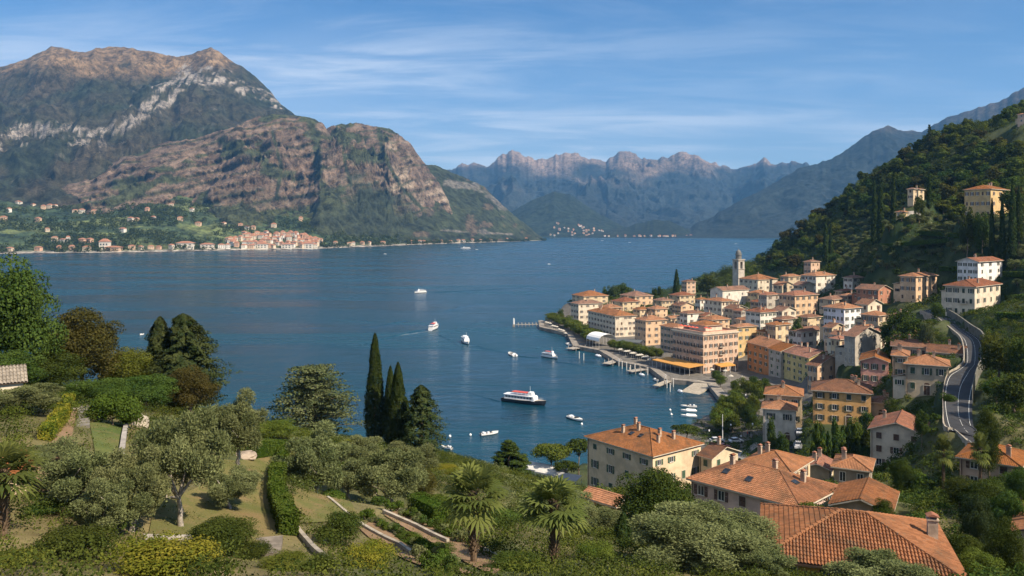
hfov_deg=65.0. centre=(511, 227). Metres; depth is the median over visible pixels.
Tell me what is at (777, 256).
broadleaf tree
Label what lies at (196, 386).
broadleaf tree
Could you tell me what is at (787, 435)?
door
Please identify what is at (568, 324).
plane tree
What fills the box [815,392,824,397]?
window
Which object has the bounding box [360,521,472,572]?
path
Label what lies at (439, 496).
hedge
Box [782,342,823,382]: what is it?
house
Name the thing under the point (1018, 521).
house
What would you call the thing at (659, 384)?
landing stage
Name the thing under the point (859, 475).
window
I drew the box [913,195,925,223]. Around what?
broadleaf tree
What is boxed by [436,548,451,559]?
bedding shrub
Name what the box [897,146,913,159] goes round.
broadleaf tree
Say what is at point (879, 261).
olive tree
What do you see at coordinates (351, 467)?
olive tree
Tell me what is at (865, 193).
broadleaf tree
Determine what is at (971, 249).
olive tree
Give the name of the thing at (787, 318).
house
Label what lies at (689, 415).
motorboat
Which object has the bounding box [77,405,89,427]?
stone steps
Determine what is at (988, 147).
broadleaf tree
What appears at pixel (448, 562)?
bedding shrub
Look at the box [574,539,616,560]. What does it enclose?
shrub
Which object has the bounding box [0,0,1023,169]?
sky
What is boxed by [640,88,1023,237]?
blue slope
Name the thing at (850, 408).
window
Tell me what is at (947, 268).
hedge
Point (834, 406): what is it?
window
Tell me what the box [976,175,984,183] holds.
broadleaf tree
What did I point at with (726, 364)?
orange awning
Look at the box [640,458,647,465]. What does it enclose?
window
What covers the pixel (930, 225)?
olive tree
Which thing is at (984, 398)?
village greenery
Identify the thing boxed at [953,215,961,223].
olive tree
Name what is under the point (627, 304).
hotel
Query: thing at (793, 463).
house
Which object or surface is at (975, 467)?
window
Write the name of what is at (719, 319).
hotel
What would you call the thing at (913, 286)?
house
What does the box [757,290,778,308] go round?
house
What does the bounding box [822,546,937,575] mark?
olive tree
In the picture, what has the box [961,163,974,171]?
broadleaf tree
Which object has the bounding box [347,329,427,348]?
boat wake
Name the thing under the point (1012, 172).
broadleaf tree
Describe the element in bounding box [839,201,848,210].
broadleaf tree
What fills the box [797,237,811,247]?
broadleaf tree
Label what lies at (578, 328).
plane tree
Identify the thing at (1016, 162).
broadleaf tree
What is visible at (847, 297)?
house
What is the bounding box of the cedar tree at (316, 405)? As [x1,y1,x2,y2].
[266,364,370,434]
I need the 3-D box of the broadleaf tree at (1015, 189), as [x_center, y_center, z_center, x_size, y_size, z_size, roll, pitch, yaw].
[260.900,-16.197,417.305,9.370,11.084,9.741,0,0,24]
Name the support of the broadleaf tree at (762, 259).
on the ground at (880, 273)
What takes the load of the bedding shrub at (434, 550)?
on the ground at (880, 273)
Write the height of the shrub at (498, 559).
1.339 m
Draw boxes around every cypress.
[363,333,385,443]
[381,365,396,447]
[385,362,407,446]
[405,396,411,422]
[611,512,637,547]
[672,269,679,292]
[822,220,828,265]
[828,224,833,259]
[871,177,877,247]
[876,180,884,243]
[890,171,896,219]
[926,172,932,208]
[988,198,995,256]
[998,195,1006,271]
[1007,178,1017,262]
[1015,185,1023,244]
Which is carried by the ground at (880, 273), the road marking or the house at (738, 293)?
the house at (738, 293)
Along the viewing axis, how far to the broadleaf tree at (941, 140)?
631.78 m
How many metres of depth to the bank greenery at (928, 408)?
197.37 m
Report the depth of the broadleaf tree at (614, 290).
638.07 m
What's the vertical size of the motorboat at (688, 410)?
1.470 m
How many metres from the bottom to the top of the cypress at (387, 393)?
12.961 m
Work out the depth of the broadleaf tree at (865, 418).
189.60 m
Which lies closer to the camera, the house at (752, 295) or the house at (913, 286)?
the house at (913, 286)
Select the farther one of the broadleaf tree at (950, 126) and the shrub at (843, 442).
the broadleaf tree at (950, 126)
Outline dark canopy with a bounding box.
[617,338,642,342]
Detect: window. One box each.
[591,459,597,468]
[591,477,597,485]
[607,448,613,454]
[607,464,613,473]
[623,453,630,459]
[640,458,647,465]
[656,459,662,466]
[668,456,674,462]
[682,469,685,478]
[692,449,698,456]
[692,466,698,474]
[694,484,706,496]
[703,459,707,466]
[714,489,727,502]
[738,495,745,507]
[767,413,774,418]
[783,414,791,420]
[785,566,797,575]
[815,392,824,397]
[815,403,824,408]
[815,414,824,419]
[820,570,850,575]
[830,393,838,398]
[830,404,838,409]
[830,415,838,421]
[839,471,845,481]
[844,405,853,411]
[846,394,850,399]
[857,473,863,478]
[859,406,867,411]
[861,395,865,400]
[862,363,868,368]
[862,375,868,380]
[871,364,877,369]
[871,375,877,381]
[875,431,881,438]
[875,445,881,451]
[875,458,884,464]
[890,447,901,454]
[893,433,899,441]
[895,358,904,362]
[895,369,904,374]
[910,367,914,373]
[910,382,914,388]
[922,368,931,374]
[936,369,945,375]
[966,461,978,469]
[966,475,978,480]
[999,466,1007,473]
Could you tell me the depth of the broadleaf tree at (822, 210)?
692.18 m
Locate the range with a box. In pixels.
[448,150,809,227]
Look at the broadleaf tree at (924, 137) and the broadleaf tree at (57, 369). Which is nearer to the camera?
the broadleaf tree at (57, 369)
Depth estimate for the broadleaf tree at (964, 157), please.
570.50 m
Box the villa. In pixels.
[98,239,111,250]
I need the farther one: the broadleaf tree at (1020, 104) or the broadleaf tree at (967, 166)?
the broadleaf tree at (1020, 104)
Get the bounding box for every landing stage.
[565,344,580,349]
[602,357,620,365]
[626,366,646,373]
[652,377,671,387]
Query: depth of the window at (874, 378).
233.53 m
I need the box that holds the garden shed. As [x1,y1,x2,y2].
[2,449,36,493]
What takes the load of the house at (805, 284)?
on the ground at (880, 273)
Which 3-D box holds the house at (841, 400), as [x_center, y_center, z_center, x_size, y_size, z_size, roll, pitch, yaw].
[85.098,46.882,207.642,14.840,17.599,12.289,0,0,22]
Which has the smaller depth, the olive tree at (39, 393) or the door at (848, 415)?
the olive tree at (39, 393)
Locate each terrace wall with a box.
[119,423,128,453]
[143,534,191,539]
[296,526,323,553]
[327,496,347,512]
[356,521,441,564]
[382,509,448,542]
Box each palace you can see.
[176,241,194,249]
[200,243,214,248]
[257,242,267,248]
[281,243,291,249]
[300,242,313,248]
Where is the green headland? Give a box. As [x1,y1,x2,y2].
[397,165,543,245]
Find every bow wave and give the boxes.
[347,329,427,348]
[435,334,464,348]
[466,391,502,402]
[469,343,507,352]
[554,361,595,370]
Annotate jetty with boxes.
[516,322,539,326]
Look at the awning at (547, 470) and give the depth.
191.68 m
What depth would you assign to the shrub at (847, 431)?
178.88 m
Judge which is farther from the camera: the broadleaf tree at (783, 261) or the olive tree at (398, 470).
the broadleaf tree at (783, 261)
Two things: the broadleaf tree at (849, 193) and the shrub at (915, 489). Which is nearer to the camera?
the shrub at (915, 489)
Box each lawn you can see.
[90,422,123,454]
[149,456,274,550]
[290,488,357,522]
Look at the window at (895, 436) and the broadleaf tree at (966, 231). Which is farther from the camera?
the broadleaf tree at (966, 231)
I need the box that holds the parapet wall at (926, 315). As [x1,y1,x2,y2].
[920,310,968,445]
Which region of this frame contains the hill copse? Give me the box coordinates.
[726,119,1023,281]
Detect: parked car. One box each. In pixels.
[709,437,724,442]
[728,437,743,442]
[794,440,801,446]
[795,428,802,433]
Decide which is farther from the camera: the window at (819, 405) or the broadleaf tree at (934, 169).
the broadleaf tree at (934, 169)
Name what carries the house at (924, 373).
on the ground at (880, 273)
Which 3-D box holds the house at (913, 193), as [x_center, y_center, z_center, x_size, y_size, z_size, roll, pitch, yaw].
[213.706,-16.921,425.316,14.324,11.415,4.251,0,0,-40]
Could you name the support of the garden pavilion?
on the ground at (880, 273)
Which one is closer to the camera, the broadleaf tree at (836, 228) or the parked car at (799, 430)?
the parked car at (799, 430)
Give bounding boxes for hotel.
[570,298,602,324]
[571,289,608,302]
[587,305,637,336]
[598,301,623,309]
[610,295,640,310]
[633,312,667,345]
[659,320,684,351]
[671,320,739,373]
[698,313,729,327]
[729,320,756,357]
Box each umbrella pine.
[530,443,572,464]
[553,460,580,472]
[564,438,587,474]
[670,424,700,437]
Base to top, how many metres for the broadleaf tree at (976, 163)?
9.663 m
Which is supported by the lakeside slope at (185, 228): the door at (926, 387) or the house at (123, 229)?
the house at (123, 229)
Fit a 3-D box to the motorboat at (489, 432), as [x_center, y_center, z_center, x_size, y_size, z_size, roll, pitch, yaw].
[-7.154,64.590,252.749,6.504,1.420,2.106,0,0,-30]
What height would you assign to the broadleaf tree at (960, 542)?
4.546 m
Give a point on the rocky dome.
(375, 180)
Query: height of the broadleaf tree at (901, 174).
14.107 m
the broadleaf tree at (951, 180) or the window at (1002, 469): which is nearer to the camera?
the window at (1002, 469)
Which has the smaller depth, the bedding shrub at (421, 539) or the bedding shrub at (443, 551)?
the bedding shrub at (443, 551)
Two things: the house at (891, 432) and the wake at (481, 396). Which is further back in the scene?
the wake at (481, 396)
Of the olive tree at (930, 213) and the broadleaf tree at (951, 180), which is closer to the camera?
the olive tree at (930, 213)
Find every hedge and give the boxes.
[37,392,75,440]
[246,438,286,458]
[266,444,300,535]
[406,491,450,522]
[428,494,479,520]
[852,269,899,276]
[858,260,926,267]
[864,225,912,242]
[918,230,959,237]
[938,266,956,270]
[994,312,1023,318]
[1002,271,1023,276]
[1005,294,1023,299]
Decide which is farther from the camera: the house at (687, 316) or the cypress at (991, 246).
the house at (687, 316)
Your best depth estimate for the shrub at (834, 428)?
180.07 m
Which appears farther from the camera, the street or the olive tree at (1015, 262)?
the olive tree at (1015, 262)
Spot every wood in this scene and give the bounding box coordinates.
[0,196,546,252]
[716,108,1023,286]
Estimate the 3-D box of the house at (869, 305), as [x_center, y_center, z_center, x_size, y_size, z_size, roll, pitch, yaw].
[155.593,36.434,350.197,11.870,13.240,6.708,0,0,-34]
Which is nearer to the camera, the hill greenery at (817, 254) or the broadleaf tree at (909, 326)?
the broadleaf tree at (909, 326)
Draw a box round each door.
[785,432,789,441]
[845,414,851,424]
[923,383,929,394]
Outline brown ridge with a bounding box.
[61,114,330,228]
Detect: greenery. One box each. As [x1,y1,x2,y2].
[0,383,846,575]
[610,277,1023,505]
[693,316,1023,500]
[697,113,1023,309]
[750,477,1023,575]
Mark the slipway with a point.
(697, 388)
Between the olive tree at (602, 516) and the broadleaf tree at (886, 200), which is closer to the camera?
the olive tree at (602, 516)
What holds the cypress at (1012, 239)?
on the ground at (880, 273)
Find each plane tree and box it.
[545,313,555,322]
[551,315,561,324]
[558,318,570,327]
[563,320,577,330]
[570,323,582,331]
[574,326,587,336]
[580,329,593,337]
[581,326,595,331]
[606,339,616,350]
[614,340,624,351]
[621,341,629,353]
[628,343,636,353]
[634,346,644,355]
[639,346,655,357]
[648,348,663,358]
[709,403,724,417]
[710,412,723,430]
[710,415,732,434]
[714,373,727,387]
[716,394,732,404]
[719,408,735,420]
[720,401,732,408]
[723,405,739,413]
[725,414,740,431]
[727,388,743,396]
[727,390,744,404]
[730,379,741,389]
[734,400,748,418]
[737,376,752,394]
[746,392,760,413]
[751,381,763,404]
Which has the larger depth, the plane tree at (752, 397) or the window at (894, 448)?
the plane tree at (752, 397)
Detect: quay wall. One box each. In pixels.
[538,320,694,384]
[687,380,726,399]
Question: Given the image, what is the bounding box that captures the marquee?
[586,332,615,341]
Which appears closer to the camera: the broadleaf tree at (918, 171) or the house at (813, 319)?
the house at (813, 319)
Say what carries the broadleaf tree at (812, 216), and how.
on the ground at (880, 273)
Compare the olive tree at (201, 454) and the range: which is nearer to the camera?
the olive tree at (201, 454)
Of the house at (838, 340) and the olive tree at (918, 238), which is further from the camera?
the olive tree at (918, 238)
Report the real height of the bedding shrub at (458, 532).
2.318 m
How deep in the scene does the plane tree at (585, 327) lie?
457.75 m
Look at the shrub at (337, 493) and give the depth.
59.79 m
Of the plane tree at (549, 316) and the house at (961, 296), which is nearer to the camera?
the house at (961, 296)
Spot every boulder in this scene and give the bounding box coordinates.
[132,412,148,428]
[236,450,256,459]
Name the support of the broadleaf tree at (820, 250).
on the ground at (880, 273)
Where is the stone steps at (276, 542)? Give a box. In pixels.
[257,535,282,555]
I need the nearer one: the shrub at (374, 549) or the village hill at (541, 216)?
the shrub at (374, 549)
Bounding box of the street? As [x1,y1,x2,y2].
[788,436,800,454]
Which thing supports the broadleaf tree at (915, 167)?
on the ground at (880, 273)
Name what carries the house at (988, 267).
on the ground at (880, 273)
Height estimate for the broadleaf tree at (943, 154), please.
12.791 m
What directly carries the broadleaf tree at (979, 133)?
on the ground at (880, 273)
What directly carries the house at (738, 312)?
on the ground at (880, 273)
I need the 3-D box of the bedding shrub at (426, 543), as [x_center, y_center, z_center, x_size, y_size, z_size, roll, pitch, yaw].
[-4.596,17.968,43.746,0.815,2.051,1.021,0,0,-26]
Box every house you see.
[34,246,42,250]
[105,246,122,252]
[119,227,126,232]
[168,244,174,248]
[218,243,224,248]
[225,243,230,250]
[247,244,253,248]
[583,486,623,511]
[584,417,704,488]
[618,289,653,305]
[632,304,647,317]
[646,304,668,317]
[652,296,674,307]
[664,313,678,322]
[668,289,694,303]
[668,300,693,313]
[676,308,704,324]
[682,278,696,293]
[686,453,837,518]
[695,295,706,309]
[696,436,741,471]
[699,310,715,317]
[703,294,732,315]
[709,284,749,305]
[722,301,748,319]
[730,305,747,324]
[734,316,745,323]
[738,272,777,291]
[740,441,814,476]
[744,305,777,329]
[746,288,766,303]
[746,334,786,374]
[749,299,757,308]
[756,329,767,336]
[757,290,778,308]
[760,502,966,575]
[761,394,797,441]
[763,321,791,340]
[763,380,803,427]
[766,339,796,377]
[771,303,796,316]
[771,312,796,328]
[772,279,793,293]
[774,288,819,317]
[780,272,800,283]
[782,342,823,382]
[786,322,819,347]
[790,279,814,292]
[795,311,822,326]
[800,269,835,293]
[802,257,820,273]
[805,351,834,393]
[809,447,833,479]
[810,374,873,425]
[817,293,844,313]
[819,300,862,341]
[822,319,846,350]
[825,326,845,353]
[828,331,843,355]
[828,477,899,512]
[830,447,875,483]
[834,285,852,294]
[834,322,880,375]
[838,290,851,303]
[842,272,864,289]
[850,282,891,304]
[854,296,883,312]
[854,307,889,328]
[859,348,890,388]
[867,409,929,467]
[871,390,892,416]
[890,334,929,366]
[890,343,910,375]
[891,349,951,399]
[892,268,938,301]
[896,208,907,220]
[907,186,925,205]
[926,339,966,357]
[941,276,1002,315]
[955,254,1004,280]
[955,443,1023,480]
[964,182,1009,218]
[1011,505,1023,558]
[1015,113,1023,126]
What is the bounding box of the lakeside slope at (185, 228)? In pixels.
[0,195,541,253]
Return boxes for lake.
[0,237,782,464]
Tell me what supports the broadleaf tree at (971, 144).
on the ground at (880, 273)
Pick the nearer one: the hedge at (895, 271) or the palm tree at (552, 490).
the palm tree at (552, 490)
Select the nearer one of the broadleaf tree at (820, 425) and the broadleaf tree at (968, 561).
the broadleaf tree at (968, 561)
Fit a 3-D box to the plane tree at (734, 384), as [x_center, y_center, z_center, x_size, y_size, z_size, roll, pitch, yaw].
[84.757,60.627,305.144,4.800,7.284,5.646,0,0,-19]
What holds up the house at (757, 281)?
on the ground at (880, 273)
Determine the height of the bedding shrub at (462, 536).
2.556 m
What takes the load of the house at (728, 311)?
on the ground at (880, 273)
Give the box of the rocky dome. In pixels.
[309,123,452,236]
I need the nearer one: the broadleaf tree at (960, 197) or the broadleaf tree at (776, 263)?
the broadleaf tree at (960, 197)
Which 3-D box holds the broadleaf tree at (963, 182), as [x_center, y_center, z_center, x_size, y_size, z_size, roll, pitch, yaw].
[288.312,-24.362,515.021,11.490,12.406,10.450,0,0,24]
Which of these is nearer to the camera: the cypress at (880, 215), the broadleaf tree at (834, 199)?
the cypress at (880, 215)
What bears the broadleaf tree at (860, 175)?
on the ground at (880, 273)
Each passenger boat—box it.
[415,289,426,292]
[428,322,437,330]
[461,335,469,344]
[501,390,545,405]
[541,351,557,358]
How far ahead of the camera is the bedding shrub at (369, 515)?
51.18 m
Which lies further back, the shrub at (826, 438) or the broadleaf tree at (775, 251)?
the broadleaf tree at (775, 251)
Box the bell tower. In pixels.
[732,248,745,285]
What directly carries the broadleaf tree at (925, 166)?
on the ground at (880, 273)
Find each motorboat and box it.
[441,445,452,449]
[479,430,497,435]
[508,352,517,356]
[566,414,582,421]
[681,404,696,407]
[681,408,696,411]
[681,413,696,417]
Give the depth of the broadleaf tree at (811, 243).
623.61 m
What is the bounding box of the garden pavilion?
[0,364,27,393]
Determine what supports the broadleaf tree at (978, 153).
on the ground at (880, 273)
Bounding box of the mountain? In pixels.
[0,46,296,207]
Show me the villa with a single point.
(105, 242)
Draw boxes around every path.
[31,409,76,492]
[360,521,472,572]
[385,508,500,572]
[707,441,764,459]
[907,211,946,222]
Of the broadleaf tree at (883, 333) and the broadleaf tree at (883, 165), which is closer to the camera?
the broadleaf tree at (883, 333)
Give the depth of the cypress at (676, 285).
598.92 m
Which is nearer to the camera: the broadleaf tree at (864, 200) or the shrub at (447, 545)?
the shrub at (447, 545)
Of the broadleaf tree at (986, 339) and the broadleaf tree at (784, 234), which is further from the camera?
the broadleaf tree at (784, 234)
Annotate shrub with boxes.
[0,548,47,568]
[22,499,62,514]
[27,523,121,559]
[51,401,80,408]
[86,389,140,424]
[99,530,226,575]
[116,402,143,428]
[182,514,263,550]
[232,540,278,559]
[256,549,307,571]
[293,430,312,437]
[298,551,337,572]
[313,511,364,547]
[322,488,345,499]
[339,537,400,569]
[358,508,375,519]
[365,513,375,518]
[369,516,379,522]
[370,496,384,505]
[375,518,388,527]
[381,522,391,530]
[382,498,396,510]
[386,522,393,531]
[391,500,404,510]
[391,522,403,530]
[395,529,407,538]
[397,508,408,516]
[399,531,422,545]
[400,532,416,542]
[404,506,418,516]
[409,509,418,516]
[409,544,427,560]
[411,511,421,523]
[413,536,421,543]
[416,537,430,550]
[417,514,432,526]
[418,550,433,565]
[421,539,433,548]
[421,553,443,568]
[427,556,453,572]
[430,519,443,532]
[431,541,456,551]
[431,543,445,553]
[434,523,449,530]
[435,555,460,575]
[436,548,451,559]
[443,523,462,536]
[445,553,460,560]
[450,529,467,541]
[455,527,467,542]
[483,507,522,525]
[484,549,543,571]
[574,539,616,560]
[810,441,815,455]
[812,421,820,454]
[819,438,826,454]
[820,430,832,452]
[825,445,839,472]
[831,417,838,445]
[840,424,851,445]
[840,438,848,453]
[847,438,859,454]
[852,422,861,445]
[857,446,869,456]
[859,429,869,447]
[906,486,919,492]
[913,472,928,485]
[924,480,938,490]
[930,413,940,419]
[937,476,951,489]
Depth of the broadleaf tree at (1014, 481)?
94.73 m
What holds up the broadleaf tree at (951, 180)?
on the ground at (880, 273)
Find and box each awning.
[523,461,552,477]
[535,464,567,476]
[558,472,581,486]
[652,357,704,375]
[715,362,735,372]
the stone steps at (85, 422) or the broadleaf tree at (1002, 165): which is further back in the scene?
the broadleaf tree at (1002, 165)
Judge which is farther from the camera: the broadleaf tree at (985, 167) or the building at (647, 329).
the broadleaf tree at (985, 167)
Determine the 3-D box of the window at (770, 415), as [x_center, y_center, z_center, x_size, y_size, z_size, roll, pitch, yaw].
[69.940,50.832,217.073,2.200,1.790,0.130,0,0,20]
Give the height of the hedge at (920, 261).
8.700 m
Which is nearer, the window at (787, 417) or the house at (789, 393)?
the window at (787, 417)
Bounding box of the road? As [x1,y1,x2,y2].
[923,310,981,442]
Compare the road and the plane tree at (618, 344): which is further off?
the plane tree at (618, 344)
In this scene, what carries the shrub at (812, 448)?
on the ground at (880, 273)
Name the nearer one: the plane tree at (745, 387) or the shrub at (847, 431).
the shrub at (847, 431)
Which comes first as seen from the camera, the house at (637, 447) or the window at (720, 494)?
the window at (720, 494)
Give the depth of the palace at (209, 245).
2264.86 m
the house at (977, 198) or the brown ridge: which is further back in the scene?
the brown ridge
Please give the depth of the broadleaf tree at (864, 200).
620.88 m
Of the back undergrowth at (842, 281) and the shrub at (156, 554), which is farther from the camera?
the back undergrowth at (842, 281)
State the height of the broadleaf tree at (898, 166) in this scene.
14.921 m
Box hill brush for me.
[698,116,1014,291]
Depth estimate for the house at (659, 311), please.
484.86 m
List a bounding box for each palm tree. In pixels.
[0,439,47,538]
[437,460,509,561]
[514,474,591,565]
[931,433,955,488]
[968,431,990,481]
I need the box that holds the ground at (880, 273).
[0,117,1023,575]
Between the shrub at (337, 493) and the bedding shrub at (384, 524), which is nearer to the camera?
the bedding shrub at (384, 524)
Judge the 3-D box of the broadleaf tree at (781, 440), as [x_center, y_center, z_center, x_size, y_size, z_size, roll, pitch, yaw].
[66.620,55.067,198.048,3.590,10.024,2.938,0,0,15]
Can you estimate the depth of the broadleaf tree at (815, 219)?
682.74 m
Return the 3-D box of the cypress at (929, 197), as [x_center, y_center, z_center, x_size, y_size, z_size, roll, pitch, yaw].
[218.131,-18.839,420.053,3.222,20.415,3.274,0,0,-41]
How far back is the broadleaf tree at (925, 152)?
629.98 m
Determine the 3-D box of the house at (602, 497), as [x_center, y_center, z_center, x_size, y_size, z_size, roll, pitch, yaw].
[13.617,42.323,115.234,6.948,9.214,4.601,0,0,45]
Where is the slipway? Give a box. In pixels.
[682,380,713,393]
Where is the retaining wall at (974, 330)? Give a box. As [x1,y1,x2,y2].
[947,309,985,399]
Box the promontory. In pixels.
[580,220,689,237]
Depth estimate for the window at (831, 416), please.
203.10 m
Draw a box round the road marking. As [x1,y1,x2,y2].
[939,318,970,441]
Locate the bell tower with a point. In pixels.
(738, 266)
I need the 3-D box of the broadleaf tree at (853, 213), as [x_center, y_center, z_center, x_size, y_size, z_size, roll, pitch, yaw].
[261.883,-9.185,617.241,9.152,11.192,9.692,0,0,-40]
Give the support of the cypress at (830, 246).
on the ground at (880, 273)
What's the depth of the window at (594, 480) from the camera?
173.12 m
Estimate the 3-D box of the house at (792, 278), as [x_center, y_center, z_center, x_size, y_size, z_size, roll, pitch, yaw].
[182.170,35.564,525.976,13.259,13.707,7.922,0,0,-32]
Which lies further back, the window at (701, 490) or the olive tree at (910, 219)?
the olive tree at (910, 219)
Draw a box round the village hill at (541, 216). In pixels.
[511,191,623,236]
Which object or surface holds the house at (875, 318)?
on the ground at (880, 273)
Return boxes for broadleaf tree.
[0,252,69,359]
[0,349,47,384]
[28,348,88,386]
[35,306,126,380]
[61,377,129,405]
[95,346,153,382]
[120,373,180,408]
[164,365,220,411]
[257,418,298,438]
[410,469,437,497]
[428,463,460,474]
[602,285,611,295]
[607,285,620,296]
[612,467,699,528]
[618,283,633,293]
[652,288,657,297]
[657,286,662,296]
[696,275,717,297]
[711,370,722,378]
[740,405,757,427]
[742,401,756,415]
[748,376,759,392]
[757,378,771,399]
[759,256,766,263]
[765,255,772,263]
[766,416,775,443]
[767,432,776,449]
[768,264,776,271]
[770,248,783,258]
[771,239,783,249]
[771,252,784,260]
[774,259,780,266]
[775,431,789,452]
[778,258,788,266]
[779,229,792,240]
[781,236,793,244]
[786,254,802,266]
[787,249,801,255]
[789,318,802,342]
[794,227,807,239]
[795,219,806,227]
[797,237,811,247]
[798,230,807,237]
[806,220,818,231]
[807,213,820,219]
[807,240,815,246]
[809,217,819,222]
[811,421,824,439]
[812,226,819,233]
[815,234,822,244]
[816,244,833,254]
[817,207,828,215]
[818,215,829,225]
[824,201,833,208]
[828,254,840,259]
[829,223,842,235]
[831,196,838,203]
[832,430,846,451]
[839,194,847,201]
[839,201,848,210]
[843,186,853,193]
[845,189,856,196]
[846,209,858,218]
[846,416,862,441]
[848,199,859,207]
[852,191,859,199]
[855,182,863,191]
[857,171,868,180]
[857,194,871,206]
[858,186,871,193]
[858,209,869,218]
[858,410,873,430]
[859,192,871,197]
[865,179,878,188]
[867,172,878,181]
[869,205,889,216]
[871,182,883,191]
[871,497,896,514]
[877,173,891,183]
[878,163,887,169]
[879,321,894,342]
[881,165,892,173]
[881,329,909,363]
[882,183,891,192]
[883,195,897,205]
[883,308,916,333]
[883,400,898,412]
[884,161,904,173]
[884,208,890,217]
[889,457,918,492]
[890,173,904,186]
[892,158,903,164]
[895,175,911,189]
[895,316,923,338]
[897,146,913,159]
[899,198,907,204]
[904,158,912,165]
[906,139,922,151]
[906,152,914,159]
[909,165,920,172]
[911,167,926,178]
[911,176,925,187]
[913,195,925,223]
[913,409,929,446]
[914,153,926,163]
[917,150,927,157]
[917,320,935,343]
[919,162,930,170]
[919,186,932,199]
[920,158,930,163]
[921,134,937,143]
[922,173,937,183]
[927,163,944,175]
[930,129,940,137]
[931,179,943,189]
[931,302,945,320]
[932,193,940,200]
[934,144,950,154]
[935,200,951,213]
[936,148,949,160]
[936,182,957,199]
[937,133,949,144]
[937,169,953,178]
[939,174,951,183]
[939,392,958,402]
[939,475,974,507]
[941,122,958,133]
[944,133,964,144]
[944,204,963,220]
[945,533,987,556]
[946,196,958,204]
[947,176,956,185]
[950,154,962,162]
[952,162,963,166]
[952,166,964,175]
[953,180,967,188]
[954,142,966,151]
[954,170,972,181]
[956,123,973,135]
[956,186,963,191]
[956,192,963,204]
[956,492,998,545]
[956,545,1004,575]
[957,478,1013,511]
[958,205,975,256]
[960,118,972,126]
[960,181,976,188]
[961,155,967,163]
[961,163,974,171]
[966,147,990,162]
[967,136,981,142]
[967,141,977,149]
[972,160,984,169]
[972,211,989,253]
[973,407,1002,478]
[974,129,986,138]
[974,141,987,148]
[975,179,1000,185]
[976,163,990,171]
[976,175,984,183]
[977,337,1017,381]
[979,164,990,172]
[979,331,1001,351]
[981,376,1008,402]
[982,515,1023,570]
[983,145,993,152]
[983,166,1003,180]
[984,489,1023,533]
[988,136,1002,145]
[989,372,1023,416]
[993,161,1007,169]
[994,140,1007,155]
[995,143,1013,161]
[995,173,1006,182]
[997,106,1018,121]
[998,190,1023,210]
[1000,176,1021,187]
[1001,335,1023,375]
[1002,466,1023,501]
[1005,157,1023,169]
[1005,167,1023,176]
[1008,186,1023,193]
[1011,104,1021,116]
[1012,140,1023,148]
[1012,147,1023,155]
[1015,175,1023,184]
[1017,99,1023,112]
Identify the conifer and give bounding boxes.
[143,313,242,409]
[143,316,175,398]
[395,385,449,454]
[490,439,531,473]
[923,124,934,151]
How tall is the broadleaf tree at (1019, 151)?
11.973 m
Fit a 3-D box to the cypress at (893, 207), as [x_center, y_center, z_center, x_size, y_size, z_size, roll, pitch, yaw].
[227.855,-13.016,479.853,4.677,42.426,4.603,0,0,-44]
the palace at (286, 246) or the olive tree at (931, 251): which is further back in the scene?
the palace at (286, 246)
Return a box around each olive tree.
[0,382,65,413]
[30,442,78,459]
[32,435,117,508]
[69,477,154,530]
[85,445,172,531]
[128,404,233,526]
[195,387,270,464]
[205,464,263,508]
[266,419,351,493]
[326,457,372,500]
[338,434,384,462]
[349,447,429,506]
[384,440,440,470]
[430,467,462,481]
[519,489,593,523]
[561,504,620,534]
[627,499,786,575]
[726,536,797,575]
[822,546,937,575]
[866,265,875,272]
[876,259,883,264]
[884,223,893,230]
[897,214,905,221]
[901,226,910,233]
[907,217,916,223]
[912,236,923,240]
[913,214,924,220]
[922,216,930,221]
[925,211,934,216]
[925,222,936,229]
[926,248,935,254]
[933,215,942,220]
[936,224,944,230]
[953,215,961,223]
[957,244,969,253]
[969,246,977,251]
[989,214,999,220]
[1007,259,1022,268]
[1011,278,1019,285]
[1017,248,1023,257]
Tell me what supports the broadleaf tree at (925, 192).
on the ground at (880, 273)
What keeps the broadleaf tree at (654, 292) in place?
on the ground at (880, 273)
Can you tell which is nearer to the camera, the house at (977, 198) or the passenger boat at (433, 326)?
the house at (977, 198)
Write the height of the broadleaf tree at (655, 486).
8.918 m
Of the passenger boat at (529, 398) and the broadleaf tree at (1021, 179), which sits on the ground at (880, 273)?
the broadleaf tree at (1021, 179)
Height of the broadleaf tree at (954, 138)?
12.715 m
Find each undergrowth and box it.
[29,382,690,532]
[567,154,1023,345]
[756,472,1023,575]
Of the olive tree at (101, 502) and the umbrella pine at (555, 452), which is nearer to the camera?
the olive tree at (101, 502)
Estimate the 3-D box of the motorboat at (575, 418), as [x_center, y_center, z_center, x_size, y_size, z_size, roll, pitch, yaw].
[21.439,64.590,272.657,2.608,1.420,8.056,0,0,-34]
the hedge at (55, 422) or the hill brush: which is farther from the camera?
the hill brush
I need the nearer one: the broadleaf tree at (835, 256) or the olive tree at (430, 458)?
the olive tree at (430, 458)
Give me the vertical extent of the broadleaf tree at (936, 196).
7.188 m

